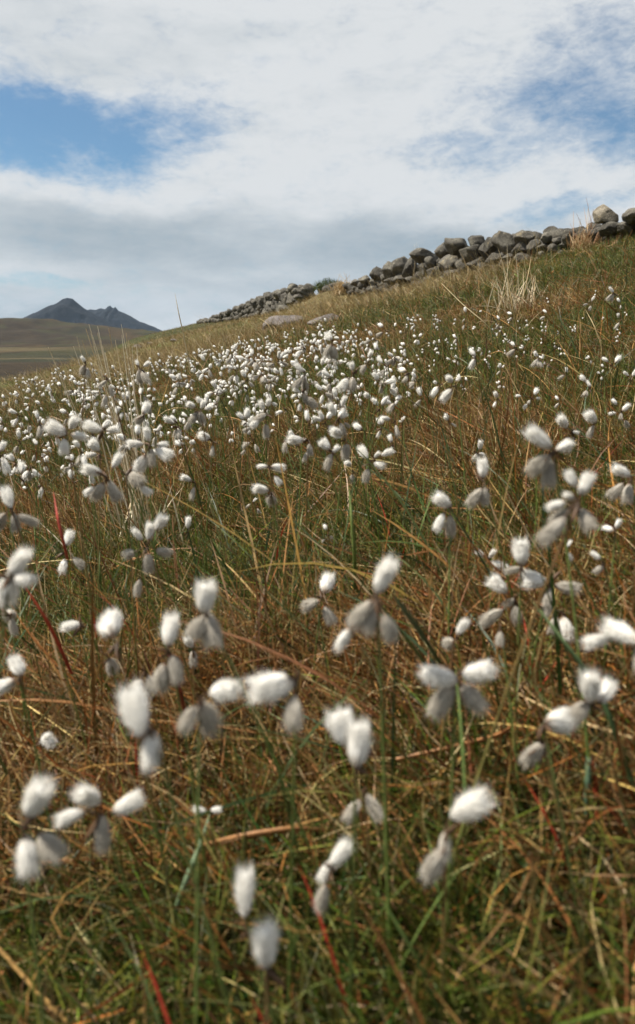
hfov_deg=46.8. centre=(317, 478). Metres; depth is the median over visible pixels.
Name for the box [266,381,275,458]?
cottongrass plant
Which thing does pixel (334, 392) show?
cottongrass plant
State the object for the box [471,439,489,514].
cottongrass plant
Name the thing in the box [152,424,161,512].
cottongrass plant
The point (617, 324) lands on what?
cottongrass plant
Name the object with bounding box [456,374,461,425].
cottongrass plant
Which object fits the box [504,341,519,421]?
cottongrass plant
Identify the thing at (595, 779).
grass blade
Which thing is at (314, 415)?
cottongrass plant
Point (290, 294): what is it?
stone wall
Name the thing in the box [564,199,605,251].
straw tussock
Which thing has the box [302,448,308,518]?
cottongrass plant
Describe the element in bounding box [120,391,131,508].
cottongrass plant
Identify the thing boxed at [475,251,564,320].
straw tussock
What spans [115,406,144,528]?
cottongrass plant
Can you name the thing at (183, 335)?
grass blade
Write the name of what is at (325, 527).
cottongrass plant
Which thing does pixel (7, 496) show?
cottongrass plant
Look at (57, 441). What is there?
cottongrass plant
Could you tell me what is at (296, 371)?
cottongrass plant
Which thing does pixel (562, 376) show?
cottongrass plant
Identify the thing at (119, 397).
cottongrass plant
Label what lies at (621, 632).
cottongrass plant
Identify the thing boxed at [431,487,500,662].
cottongrass plant
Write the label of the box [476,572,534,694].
cottongrass plant
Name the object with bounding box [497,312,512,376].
cottongrass plant
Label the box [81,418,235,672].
cottongrass plant
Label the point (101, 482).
cottongrass plant
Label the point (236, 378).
cottongrass plant
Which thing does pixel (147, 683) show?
cottongrass plant
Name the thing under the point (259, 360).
cottongrass plant
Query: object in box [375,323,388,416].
cottongrass plant
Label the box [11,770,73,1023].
cottongrass plant
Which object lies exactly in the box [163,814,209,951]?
grass blade
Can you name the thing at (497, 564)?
cottongrass plant
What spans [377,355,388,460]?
cottongrass plant
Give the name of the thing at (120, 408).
cottongrass plant
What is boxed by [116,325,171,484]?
straw tussock
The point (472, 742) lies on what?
grass blade
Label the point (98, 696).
dead grass
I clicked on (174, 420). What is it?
cottongrass plant
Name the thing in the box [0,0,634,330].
sky
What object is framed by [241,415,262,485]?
cottongrass plant
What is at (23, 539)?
cottongrass plant
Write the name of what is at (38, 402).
cottongrass plant
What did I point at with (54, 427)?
cottongrass plant
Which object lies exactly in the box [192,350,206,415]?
cottongrass plant
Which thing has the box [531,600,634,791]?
grass blade
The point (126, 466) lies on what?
cottongrass plant
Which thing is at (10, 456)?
cottongrass plant
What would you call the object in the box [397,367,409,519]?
cottongrass plant
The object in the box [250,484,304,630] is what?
cottongrass plant
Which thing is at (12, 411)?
cottongrass plant
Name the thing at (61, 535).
grass blade
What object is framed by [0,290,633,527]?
distant cotton grass
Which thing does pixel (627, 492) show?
cottongrass plant
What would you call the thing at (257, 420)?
cottongrass plant
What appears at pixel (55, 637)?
grass blade
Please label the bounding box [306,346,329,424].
cottongrass plant
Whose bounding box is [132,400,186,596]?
cottongrass plant
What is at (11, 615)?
cottongrass plant
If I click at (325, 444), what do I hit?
cottongrass plant
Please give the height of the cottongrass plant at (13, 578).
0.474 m
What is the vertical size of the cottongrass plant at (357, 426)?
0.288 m
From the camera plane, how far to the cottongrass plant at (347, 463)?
1.40 m
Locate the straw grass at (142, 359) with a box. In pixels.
[0,230,564,416]
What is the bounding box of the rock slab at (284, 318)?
[262,315,302,330]
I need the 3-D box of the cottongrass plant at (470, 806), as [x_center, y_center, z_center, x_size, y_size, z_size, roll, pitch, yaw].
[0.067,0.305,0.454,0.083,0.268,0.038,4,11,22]
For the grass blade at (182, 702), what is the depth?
0.72 m
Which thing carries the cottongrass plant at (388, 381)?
on the ground at (24, 343)
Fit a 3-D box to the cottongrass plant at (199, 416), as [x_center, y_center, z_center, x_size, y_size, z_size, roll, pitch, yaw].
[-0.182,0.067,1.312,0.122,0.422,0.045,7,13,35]
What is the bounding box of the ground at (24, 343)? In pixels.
[0,245,634,1023]
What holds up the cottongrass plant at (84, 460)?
on the ground at (24, 343)
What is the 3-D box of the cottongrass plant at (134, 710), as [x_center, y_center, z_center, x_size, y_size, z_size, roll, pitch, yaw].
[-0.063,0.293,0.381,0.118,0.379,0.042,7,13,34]
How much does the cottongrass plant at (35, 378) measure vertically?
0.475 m
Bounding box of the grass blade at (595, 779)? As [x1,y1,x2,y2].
[591,757,599,837]
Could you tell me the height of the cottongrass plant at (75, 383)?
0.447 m
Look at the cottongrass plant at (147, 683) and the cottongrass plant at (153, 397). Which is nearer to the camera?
the cottongrass plant at (147, 683)
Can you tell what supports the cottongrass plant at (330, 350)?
on the ground at (24, 343)
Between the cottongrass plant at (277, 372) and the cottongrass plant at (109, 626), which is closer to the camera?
the cottongrass plant at (109, 626)
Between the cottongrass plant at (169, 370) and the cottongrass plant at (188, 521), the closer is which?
the cottongrass plant at (188, 521)
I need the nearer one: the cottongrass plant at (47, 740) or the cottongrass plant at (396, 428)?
the cottongrass plant at (47, 740)
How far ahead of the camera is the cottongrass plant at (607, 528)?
0.75 m
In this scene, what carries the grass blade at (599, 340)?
on the ground at (24, 343)
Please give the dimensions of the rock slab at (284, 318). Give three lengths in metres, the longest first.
0.842 x 0.761 x 0.415 m
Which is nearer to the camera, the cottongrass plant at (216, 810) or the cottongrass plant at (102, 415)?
the cottongrass plant at (216, 810)
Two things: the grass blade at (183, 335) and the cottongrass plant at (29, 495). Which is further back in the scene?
the grass blade at (183, 335)
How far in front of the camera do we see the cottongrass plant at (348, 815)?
0.55 m
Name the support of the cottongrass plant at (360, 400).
on the ground at (24, 343)
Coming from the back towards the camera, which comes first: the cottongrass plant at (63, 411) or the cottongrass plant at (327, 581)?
the cottongrass plant at (63, 411)
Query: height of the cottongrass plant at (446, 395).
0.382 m
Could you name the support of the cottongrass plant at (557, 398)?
on the ground at (24, 343)
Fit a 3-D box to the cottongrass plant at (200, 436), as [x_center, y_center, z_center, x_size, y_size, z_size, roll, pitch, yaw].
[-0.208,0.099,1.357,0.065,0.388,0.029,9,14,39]
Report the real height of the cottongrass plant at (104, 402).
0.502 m
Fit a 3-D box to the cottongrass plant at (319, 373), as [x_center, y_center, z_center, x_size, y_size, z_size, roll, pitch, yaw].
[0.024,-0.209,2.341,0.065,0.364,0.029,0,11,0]
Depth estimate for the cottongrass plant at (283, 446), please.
1.62 m
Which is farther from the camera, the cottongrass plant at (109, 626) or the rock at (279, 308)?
the rock at (279, 308)
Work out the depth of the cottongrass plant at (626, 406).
1.47 m
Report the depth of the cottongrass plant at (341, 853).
0.49 m
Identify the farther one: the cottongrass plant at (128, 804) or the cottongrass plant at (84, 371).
the cottongrass plant at (84, 371)
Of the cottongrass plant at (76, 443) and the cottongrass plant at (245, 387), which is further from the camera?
the cottongrass plant at (245, 387)
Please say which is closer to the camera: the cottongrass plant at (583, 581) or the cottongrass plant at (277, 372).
the cottongrass plant at (583, 581)
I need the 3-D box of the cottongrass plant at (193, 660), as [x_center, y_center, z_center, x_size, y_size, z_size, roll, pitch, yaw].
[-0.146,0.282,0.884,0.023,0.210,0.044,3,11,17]
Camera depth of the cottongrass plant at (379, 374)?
2.35 m
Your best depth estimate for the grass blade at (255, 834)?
0.62 m
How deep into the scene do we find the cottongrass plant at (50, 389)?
2.54 m
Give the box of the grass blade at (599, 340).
[586,311,601,371]
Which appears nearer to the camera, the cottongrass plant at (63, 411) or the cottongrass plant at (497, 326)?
the cottongrass plant at (63, 411)
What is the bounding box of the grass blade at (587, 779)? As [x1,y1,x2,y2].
[584,741,591,833]
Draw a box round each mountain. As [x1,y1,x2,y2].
[24,298,119,327]
[88,306,161,331]
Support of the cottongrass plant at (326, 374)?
on the ground at (24, 343)
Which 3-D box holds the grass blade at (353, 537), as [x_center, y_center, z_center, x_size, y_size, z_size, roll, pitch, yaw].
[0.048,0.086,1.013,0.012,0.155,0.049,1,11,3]
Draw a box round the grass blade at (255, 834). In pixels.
[201,826,333,848]
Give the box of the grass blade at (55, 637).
[26,588,72,673]
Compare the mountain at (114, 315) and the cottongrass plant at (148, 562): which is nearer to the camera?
the cottongrass plant at (148, 562)
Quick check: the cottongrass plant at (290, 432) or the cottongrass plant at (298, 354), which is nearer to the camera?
the cottongrass plant at (290, 432)
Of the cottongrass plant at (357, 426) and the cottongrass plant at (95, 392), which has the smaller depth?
the cottongrass plant at (357, 426)
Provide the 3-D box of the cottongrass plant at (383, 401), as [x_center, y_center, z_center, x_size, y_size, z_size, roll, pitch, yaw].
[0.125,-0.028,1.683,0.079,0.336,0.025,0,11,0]
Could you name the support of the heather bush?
on the ground at (24, 343)
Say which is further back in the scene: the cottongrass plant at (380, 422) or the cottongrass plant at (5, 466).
the cottongrass plant at (380, 422)
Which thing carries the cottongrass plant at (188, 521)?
on the ground at (24, 343)
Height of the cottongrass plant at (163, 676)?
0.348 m
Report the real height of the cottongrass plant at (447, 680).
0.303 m
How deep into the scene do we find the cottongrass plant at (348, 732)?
0.44 m
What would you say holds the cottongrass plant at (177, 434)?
on the ground at (24, 343)
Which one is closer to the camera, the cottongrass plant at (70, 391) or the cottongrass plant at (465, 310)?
the cottongrass plant at (70, 391)
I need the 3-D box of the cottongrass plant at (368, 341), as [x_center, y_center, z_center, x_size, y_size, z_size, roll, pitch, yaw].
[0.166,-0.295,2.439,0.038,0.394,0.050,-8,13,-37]
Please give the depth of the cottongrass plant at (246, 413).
1.53 m
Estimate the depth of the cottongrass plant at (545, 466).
0.60 m
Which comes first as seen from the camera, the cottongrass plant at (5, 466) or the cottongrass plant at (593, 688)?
the cottongrass plant at (593, 688)
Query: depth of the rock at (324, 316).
10.38 m
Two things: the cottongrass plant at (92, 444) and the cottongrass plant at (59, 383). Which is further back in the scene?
the cottongrass plant at (59, 383)
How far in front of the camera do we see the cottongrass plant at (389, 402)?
1.78 m
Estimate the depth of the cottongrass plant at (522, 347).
2.38 m
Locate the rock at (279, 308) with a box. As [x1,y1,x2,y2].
[276,304,288,311]
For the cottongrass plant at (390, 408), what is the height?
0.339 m
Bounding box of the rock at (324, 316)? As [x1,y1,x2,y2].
[307,313,338,326]
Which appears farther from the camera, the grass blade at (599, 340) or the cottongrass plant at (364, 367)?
the grass blade at (599, 340)
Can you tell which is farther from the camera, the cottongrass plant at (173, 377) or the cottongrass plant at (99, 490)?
the cottongrass plant at (173, 377)
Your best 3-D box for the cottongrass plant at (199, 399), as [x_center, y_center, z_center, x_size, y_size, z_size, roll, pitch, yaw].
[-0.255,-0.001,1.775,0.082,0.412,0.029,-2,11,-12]
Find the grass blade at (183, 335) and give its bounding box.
[175,295,190,371]
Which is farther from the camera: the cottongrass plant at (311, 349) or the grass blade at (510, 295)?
the grass blade at (510, 295)
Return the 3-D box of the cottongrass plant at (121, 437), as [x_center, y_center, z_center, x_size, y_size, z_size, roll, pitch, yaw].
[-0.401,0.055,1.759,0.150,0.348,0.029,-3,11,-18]
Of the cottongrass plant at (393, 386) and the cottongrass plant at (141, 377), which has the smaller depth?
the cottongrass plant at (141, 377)
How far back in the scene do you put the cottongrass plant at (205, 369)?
2.22 m
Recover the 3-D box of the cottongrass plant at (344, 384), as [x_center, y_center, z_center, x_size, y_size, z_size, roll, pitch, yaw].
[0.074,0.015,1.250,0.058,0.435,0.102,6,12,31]
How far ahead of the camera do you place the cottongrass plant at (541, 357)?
2.33 m
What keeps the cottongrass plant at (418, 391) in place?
on the ground at (24, 343)
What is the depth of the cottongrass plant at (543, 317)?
2.63 m
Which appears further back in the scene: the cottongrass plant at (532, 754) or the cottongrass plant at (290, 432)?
the cottongrass plant at (290, 432)
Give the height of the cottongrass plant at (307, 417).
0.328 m
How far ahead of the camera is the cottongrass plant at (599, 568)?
0.70 m
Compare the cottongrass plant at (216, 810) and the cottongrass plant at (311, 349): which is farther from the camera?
the cottongrass plant at (311, 349)
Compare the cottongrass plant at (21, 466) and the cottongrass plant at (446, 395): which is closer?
the cottongrass plant at (446, 395)
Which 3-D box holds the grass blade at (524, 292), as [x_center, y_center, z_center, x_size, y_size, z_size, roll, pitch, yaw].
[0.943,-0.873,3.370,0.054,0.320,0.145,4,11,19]
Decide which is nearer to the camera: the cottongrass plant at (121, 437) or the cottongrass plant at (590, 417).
the cottongrass plant at (590, 417)
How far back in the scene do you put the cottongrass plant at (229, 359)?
2.06 m
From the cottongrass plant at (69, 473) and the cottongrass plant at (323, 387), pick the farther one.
the cottongrass plant at (323, 387)
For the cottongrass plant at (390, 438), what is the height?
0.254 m
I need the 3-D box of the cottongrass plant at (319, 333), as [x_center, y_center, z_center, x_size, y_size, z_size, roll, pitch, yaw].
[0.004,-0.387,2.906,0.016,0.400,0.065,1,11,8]
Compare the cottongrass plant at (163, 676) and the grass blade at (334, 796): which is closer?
the cottongrass plant at (163, 676)
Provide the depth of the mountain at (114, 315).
4982.58 m
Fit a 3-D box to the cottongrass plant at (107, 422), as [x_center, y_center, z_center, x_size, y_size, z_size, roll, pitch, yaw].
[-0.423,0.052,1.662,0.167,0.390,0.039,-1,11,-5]
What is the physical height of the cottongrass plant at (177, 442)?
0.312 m
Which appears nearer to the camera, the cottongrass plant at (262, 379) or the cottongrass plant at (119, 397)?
the cottongrass plant at (262, 379)
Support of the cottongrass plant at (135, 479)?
on the ground at (24, 343)
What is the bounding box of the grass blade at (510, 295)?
[498,249,519,334]
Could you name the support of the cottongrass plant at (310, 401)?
on the ground at (24, 343)
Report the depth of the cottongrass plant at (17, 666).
0.63 m
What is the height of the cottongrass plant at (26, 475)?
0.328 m
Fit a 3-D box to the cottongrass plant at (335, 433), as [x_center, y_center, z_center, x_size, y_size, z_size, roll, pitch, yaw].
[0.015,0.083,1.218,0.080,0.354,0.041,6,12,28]
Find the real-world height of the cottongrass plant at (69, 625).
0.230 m
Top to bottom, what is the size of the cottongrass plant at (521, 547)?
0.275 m
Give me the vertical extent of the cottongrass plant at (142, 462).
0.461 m
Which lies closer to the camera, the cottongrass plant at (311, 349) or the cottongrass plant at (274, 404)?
the cottongrass plant at (274, 404)
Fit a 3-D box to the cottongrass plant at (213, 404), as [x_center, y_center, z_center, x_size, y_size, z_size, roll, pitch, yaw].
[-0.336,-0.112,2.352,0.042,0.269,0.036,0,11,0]
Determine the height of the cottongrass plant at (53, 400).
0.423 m
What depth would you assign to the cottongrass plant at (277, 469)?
1.08 m
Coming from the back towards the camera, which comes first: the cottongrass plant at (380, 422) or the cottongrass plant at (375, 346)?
the cottongrass plant at (375, 346)
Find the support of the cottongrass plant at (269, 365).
on the ground at (24, 343)
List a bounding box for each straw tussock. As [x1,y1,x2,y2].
[46,326,215,559]
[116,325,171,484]
[329,273,349,296]
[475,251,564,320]
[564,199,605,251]
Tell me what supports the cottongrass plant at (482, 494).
on the ground at (24, 343)
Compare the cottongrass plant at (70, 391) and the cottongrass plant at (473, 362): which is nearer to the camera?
the cottongrass plant at (473, 362)
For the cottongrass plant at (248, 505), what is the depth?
1.59 m
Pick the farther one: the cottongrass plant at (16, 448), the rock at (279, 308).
the rock at (279, 308)
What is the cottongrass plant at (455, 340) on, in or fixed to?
on the ground at (24, 343)
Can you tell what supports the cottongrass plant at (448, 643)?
on the ground at (24, 343)
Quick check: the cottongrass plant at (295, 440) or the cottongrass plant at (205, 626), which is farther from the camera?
the cottongrass plant at (295, 440)
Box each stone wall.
[196,283,316,323]
[321,204,634,295]
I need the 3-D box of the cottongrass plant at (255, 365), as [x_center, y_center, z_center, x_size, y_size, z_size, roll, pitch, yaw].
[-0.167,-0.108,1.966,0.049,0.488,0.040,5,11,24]
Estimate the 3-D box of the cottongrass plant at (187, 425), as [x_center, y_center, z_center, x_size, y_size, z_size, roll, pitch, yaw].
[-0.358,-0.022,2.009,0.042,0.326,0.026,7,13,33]
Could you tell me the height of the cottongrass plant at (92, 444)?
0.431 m
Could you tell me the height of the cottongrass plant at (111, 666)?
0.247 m
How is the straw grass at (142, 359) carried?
on the ground at (24, 343)
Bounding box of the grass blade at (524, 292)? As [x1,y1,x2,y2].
[515,254,531,323]
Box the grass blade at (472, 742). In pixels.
[396,708,536,761]
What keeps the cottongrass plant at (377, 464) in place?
on the ground at (24, 343)
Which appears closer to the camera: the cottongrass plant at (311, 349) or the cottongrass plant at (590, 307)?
the cottongrass plant at (311, 349)
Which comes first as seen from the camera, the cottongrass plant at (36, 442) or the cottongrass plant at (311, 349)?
the cottongrass plant at (36, 442)
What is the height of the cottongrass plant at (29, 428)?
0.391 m
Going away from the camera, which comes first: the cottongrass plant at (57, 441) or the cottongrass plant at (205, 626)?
the cottongrass plant at (205, 626)
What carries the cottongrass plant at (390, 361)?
on the ground at (24, 343)
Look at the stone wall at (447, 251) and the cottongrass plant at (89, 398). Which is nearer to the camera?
the cottongrass plant at (89, 398)
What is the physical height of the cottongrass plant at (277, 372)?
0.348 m
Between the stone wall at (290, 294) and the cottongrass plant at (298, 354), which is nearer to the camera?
the cottongrass plant at (298, 354)
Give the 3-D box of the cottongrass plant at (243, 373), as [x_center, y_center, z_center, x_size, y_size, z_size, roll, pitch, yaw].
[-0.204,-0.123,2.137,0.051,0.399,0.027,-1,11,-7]
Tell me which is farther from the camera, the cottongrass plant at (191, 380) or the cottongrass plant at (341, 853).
the cottongrass plant at (191, 380)
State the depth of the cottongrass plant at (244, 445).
1.95 m
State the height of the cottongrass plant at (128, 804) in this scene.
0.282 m
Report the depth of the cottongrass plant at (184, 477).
1.35 m
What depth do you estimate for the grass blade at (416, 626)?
0.67 m
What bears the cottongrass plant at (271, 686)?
on the ground at (24, 343)
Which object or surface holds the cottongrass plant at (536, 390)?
on the ground at (24, 343)
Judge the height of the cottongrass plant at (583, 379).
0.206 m
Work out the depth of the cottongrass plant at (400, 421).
1.84 m
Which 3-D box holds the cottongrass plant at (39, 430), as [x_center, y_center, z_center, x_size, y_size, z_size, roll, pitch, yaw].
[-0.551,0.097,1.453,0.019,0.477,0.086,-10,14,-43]
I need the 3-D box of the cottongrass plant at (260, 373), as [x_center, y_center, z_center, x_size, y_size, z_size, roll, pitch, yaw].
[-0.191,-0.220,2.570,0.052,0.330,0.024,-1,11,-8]
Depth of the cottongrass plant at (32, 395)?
3.61 m
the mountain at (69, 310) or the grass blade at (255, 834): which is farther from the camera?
the mountain at (69, 310)
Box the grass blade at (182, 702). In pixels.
[168,655,185,712]
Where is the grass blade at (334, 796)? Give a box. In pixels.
[292,739,344,810]
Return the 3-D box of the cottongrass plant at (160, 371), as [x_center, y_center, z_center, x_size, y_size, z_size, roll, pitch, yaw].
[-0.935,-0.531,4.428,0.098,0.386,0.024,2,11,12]
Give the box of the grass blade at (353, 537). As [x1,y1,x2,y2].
[349,489,355,589]
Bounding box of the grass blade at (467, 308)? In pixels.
[442,284,491,329]
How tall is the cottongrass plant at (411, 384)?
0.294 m
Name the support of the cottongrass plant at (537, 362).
on the ground at (24, 343)
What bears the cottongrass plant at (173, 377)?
on the ground at (24, 343)
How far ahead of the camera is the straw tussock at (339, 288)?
29.79 m
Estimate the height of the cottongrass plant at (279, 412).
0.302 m
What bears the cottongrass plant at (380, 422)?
on the ground at (24, 343)
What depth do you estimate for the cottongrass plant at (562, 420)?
1.00 m
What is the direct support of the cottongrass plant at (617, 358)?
on the ground at (24, 343)
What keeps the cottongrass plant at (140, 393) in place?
on the ground at (24, 343)
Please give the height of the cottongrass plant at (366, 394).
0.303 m
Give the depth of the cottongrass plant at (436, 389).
1.53 m
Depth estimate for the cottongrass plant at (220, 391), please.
2.10 m
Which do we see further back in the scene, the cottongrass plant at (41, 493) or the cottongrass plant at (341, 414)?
the cottongrass plant at (41, 493)
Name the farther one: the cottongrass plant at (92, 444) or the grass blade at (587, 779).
the cottongrass plant at (92, 444)
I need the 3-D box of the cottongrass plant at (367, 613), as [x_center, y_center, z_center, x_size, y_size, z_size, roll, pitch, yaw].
[0.057,0.236,0.506,0.098,0.386,0.038,0,11,0]
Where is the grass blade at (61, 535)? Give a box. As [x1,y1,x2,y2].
[53,492,68,559]
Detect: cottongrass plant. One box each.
[0,441,53,674]
[0,480,44,599]
[0,481,97,786]
[0,541,41,662]
[0,608,30,762]
[0,651,63,899]
[6,453,19,556]
[7,408,43,538]
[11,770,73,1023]
[14,430,49,530]
[17,461,74,581]
[20,393,33,455]
[22,465,54,567]
[22,473,37,543]
[25,416,38,476]
[31,438,54,514]
[32,451,36,495]
[33,375,49,453]
[34,410,43,604]
[35,401,64,476]
[35,731,66,839]
[37,484,43,572]
[44,414,103,695]
[47,386,75,480]
[50,399,77,473]
[51,777,166,1023]
[55,435,72,514]
[55,526,100,680]
[56,377,69,448]
[58,615,109,701]
[60,409,88,507]
[61,464,92,523]
[63,388,93,517]
[67,468,88,553]
[70,453,75,504]
[72,439,106,563]
[73,380,90,435]
[74,356,90,596]
[78,449,226,739]
[79,455,102,598]
[80,394,90,453]
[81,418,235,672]
[84,436,100,641]
[86,418,112,553]
[91,390,115,449]
[94,418,158,545]
[95,466,152,678]
[95,605,190,1009]
[97,374,159,577]
[99,651,138,794]
[101,413,103,482]
[105,425,175,670]
[106,400,128,526]
[111,385,132,447]
[113,434,129,511]
[113,674,234,1023]
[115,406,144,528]
[117,432,171,534]
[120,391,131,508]
[120,512,224,734]
[122,424,140,592]
[122,667,179,850]
[132,388,149,519]
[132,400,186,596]
[134,360,160,612]
[139,402,153,486]
[141,677,244,1023]
[142,418,164,565]
[143,609,213,929]
[147,372,162,437]
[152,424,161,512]
[153,448,184,547]
[154,360,166,400]
[162,415,204,529]
[164,361,173,431]
[168,415,196,537]
[169,373,186,468]
[173,439,193,533]
[176,397,191,446]
[180,474,208,577]
[181,515,191,588]
[182,413,191,501]
[182,574,346,957]
[182,637,197,749]
[183,375,194,440]
[185,399,229,592]
[190,805,268,931]
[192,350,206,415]
[196,393,227,530]
[196,431,217,579]
[198,355,213,457]
[205,380,229,517]
[207,402,217,456]
[214,387,240,473]
[221,362,246,461]
[224,343,265,468]
[232,860,276,1023]
[236,407,254,549]
[238,385,248,470]
[239,370,252,482]
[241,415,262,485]
[241,426,259,483]
[241,668,310,1023]
[245,498,263,541]
[246,348,265,503]
[248,396,286,599]
[249,912,285,1023]
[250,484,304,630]
[251,370,295,504]
[255,462,292,628]
[256,355,265,410]
[256,370,268,418]
[258,394,277,484]
[264,347,288,462]
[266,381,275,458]
[272,367,289,429]
[275,407,303,477]
[282,440,287,511]
[284,434,339,586]
[287,360,305,420]
[288,430,322,511]
[291,387,351,549]
[292,359,308,574]
[293,341,325,470]
[298,702,375,1023]
[300,375,324,480]
[300,570,338,704]
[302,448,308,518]
[304,410,347,530]
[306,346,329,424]
[311,410,356,553]
[311,833,413,1003]
[315,384,337,484]
[315,425,350,596]
[316,358,331,438]
[316,438,406,587]
[317,340,325,410]
[318,331,320,363]
[321,368,342,509]
[321,524,333,594]
[322,331,381,538]
[322,384,334,435]
[326,393,392,547]
[327,359,339,398]
[330,387,342,487]
[333,551,466,1015]
[334,336,343,394]
[336,360,381,560]
[341,787,384,956]
[344,460,361,546]
[352,422,368,508]
[353,372,396,507]
[356,398,365,445]
[357,444,438,563]
[359,350,372,468]
[360,341,377,461]
[360,395,388,502]
[363,391,374,473]
[364,331,376,424]
[373,779,499,1023]
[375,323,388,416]
[375,372,385,433]
[376,415,384,476]
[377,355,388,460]
[378,396,399,506]
[379,415,399,526]
[381,383,397,473]
[385,351,415,436]
[386,400,397,484]
[386,434,413,528]
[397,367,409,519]
[398,417,404,445]
[409,372,438,462]
[410,387,422,459]
[415,657,500,941]
[417,617,471,823]
[429,380,443,494]
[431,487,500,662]
[435,468,599,921]
[439,373,489,557]
[443,412,456,474]
[453,334,461,389]
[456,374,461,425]
[462,306,471,387]
[462,456,522,653]
[467,346,491,480]
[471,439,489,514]
[474,549,518,636]
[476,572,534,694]
[489,622,522,820]
[492,316,500,371]
[493,391,500,428]
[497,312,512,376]
[502,535,555,738]
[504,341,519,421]
[514,387,539,456]
[516,568,582,710]
[518,728,580,924]
[519,345,530,383]
[519,421,598,892]
[523,610,575,693]
[531,350,545,432]
[537,704,589,1001]
[539,354,549,397]
[540,310,552,375]
[555,396,561,430]
[556,411,610,559]
[557,368,568,395]
[567,541,625,675]
[567,664,634,852]
[578,374,590,427]
[579,611,634,674]
[581,296,594,358]
[582,408,596,508]
[590,551,634,722]
[600,313,621,377]
[602,354,621,404]
[602,519,622,679]
[605,461,634,572]
[606,286,634,366]
[608,398,630,461]
[618,369,634,436]
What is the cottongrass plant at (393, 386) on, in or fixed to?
on the ground at (24, 343)
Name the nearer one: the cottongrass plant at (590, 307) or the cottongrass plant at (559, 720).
the cottongrass plant at (559, 720)
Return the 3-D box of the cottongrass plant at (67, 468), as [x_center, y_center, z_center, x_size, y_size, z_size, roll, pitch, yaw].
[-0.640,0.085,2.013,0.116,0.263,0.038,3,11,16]
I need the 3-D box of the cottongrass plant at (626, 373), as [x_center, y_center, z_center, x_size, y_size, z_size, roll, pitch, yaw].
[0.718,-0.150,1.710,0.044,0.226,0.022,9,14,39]
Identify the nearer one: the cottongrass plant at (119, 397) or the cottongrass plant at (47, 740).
the cottongrass plant at (47, 740)
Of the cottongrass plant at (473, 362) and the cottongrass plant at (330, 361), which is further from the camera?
the cottongrass plant at (330, 361)
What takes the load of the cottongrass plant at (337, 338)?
on the ground at (24, 343)
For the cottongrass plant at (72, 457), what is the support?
on the ground at (24, 343)
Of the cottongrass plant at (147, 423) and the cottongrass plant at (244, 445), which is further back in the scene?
the cottongrass plant at (244, 445)
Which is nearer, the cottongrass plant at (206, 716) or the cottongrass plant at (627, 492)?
the cottongrass plant at (206, 716)
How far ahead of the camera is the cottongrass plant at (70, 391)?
1.93 m
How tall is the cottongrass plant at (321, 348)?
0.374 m
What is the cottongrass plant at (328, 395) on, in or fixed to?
on the ground at (24, 343)
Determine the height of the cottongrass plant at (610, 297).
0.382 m
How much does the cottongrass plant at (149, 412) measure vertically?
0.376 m
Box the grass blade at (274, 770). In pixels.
[263,752,303,810]
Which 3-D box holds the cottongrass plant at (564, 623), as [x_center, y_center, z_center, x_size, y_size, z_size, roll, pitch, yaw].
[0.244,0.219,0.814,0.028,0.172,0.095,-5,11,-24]
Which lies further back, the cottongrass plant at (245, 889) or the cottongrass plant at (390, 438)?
the cottongrass plant at (390, 438)
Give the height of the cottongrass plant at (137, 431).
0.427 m
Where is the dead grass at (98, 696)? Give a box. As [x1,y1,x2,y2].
[0,232,634,1023]
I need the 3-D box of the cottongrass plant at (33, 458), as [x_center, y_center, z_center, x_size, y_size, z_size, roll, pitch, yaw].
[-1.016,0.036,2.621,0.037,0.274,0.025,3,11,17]
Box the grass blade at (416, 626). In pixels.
[392,593,442,665]
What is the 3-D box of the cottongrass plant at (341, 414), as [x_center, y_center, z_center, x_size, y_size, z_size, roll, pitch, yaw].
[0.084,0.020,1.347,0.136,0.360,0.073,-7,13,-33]
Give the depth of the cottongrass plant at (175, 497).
1.66 m
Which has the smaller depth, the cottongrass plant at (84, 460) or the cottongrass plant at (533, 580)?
the cottongrass plant at (533, 580)
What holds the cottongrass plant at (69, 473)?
on the ground at (24, 343)
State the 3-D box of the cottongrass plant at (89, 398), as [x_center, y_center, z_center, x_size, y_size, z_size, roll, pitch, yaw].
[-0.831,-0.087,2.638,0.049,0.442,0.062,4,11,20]
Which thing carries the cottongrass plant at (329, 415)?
on the ground at (24, 343)
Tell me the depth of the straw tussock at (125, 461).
1.78 m
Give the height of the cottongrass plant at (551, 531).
0.427 m
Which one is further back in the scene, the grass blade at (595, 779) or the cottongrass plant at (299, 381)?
the cottongrass plant at (299, 381)
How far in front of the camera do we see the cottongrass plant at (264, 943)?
0.39 m
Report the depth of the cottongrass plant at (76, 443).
1.67 m
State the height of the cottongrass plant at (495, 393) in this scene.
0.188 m
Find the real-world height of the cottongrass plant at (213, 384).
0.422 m
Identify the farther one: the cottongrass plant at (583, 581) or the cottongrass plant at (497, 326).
the cottongrass plant at (497, 326)
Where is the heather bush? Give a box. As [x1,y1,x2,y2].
[312,278,342,292]
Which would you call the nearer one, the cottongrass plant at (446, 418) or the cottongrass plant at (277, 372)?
the cottongrass plant at (446, 418)

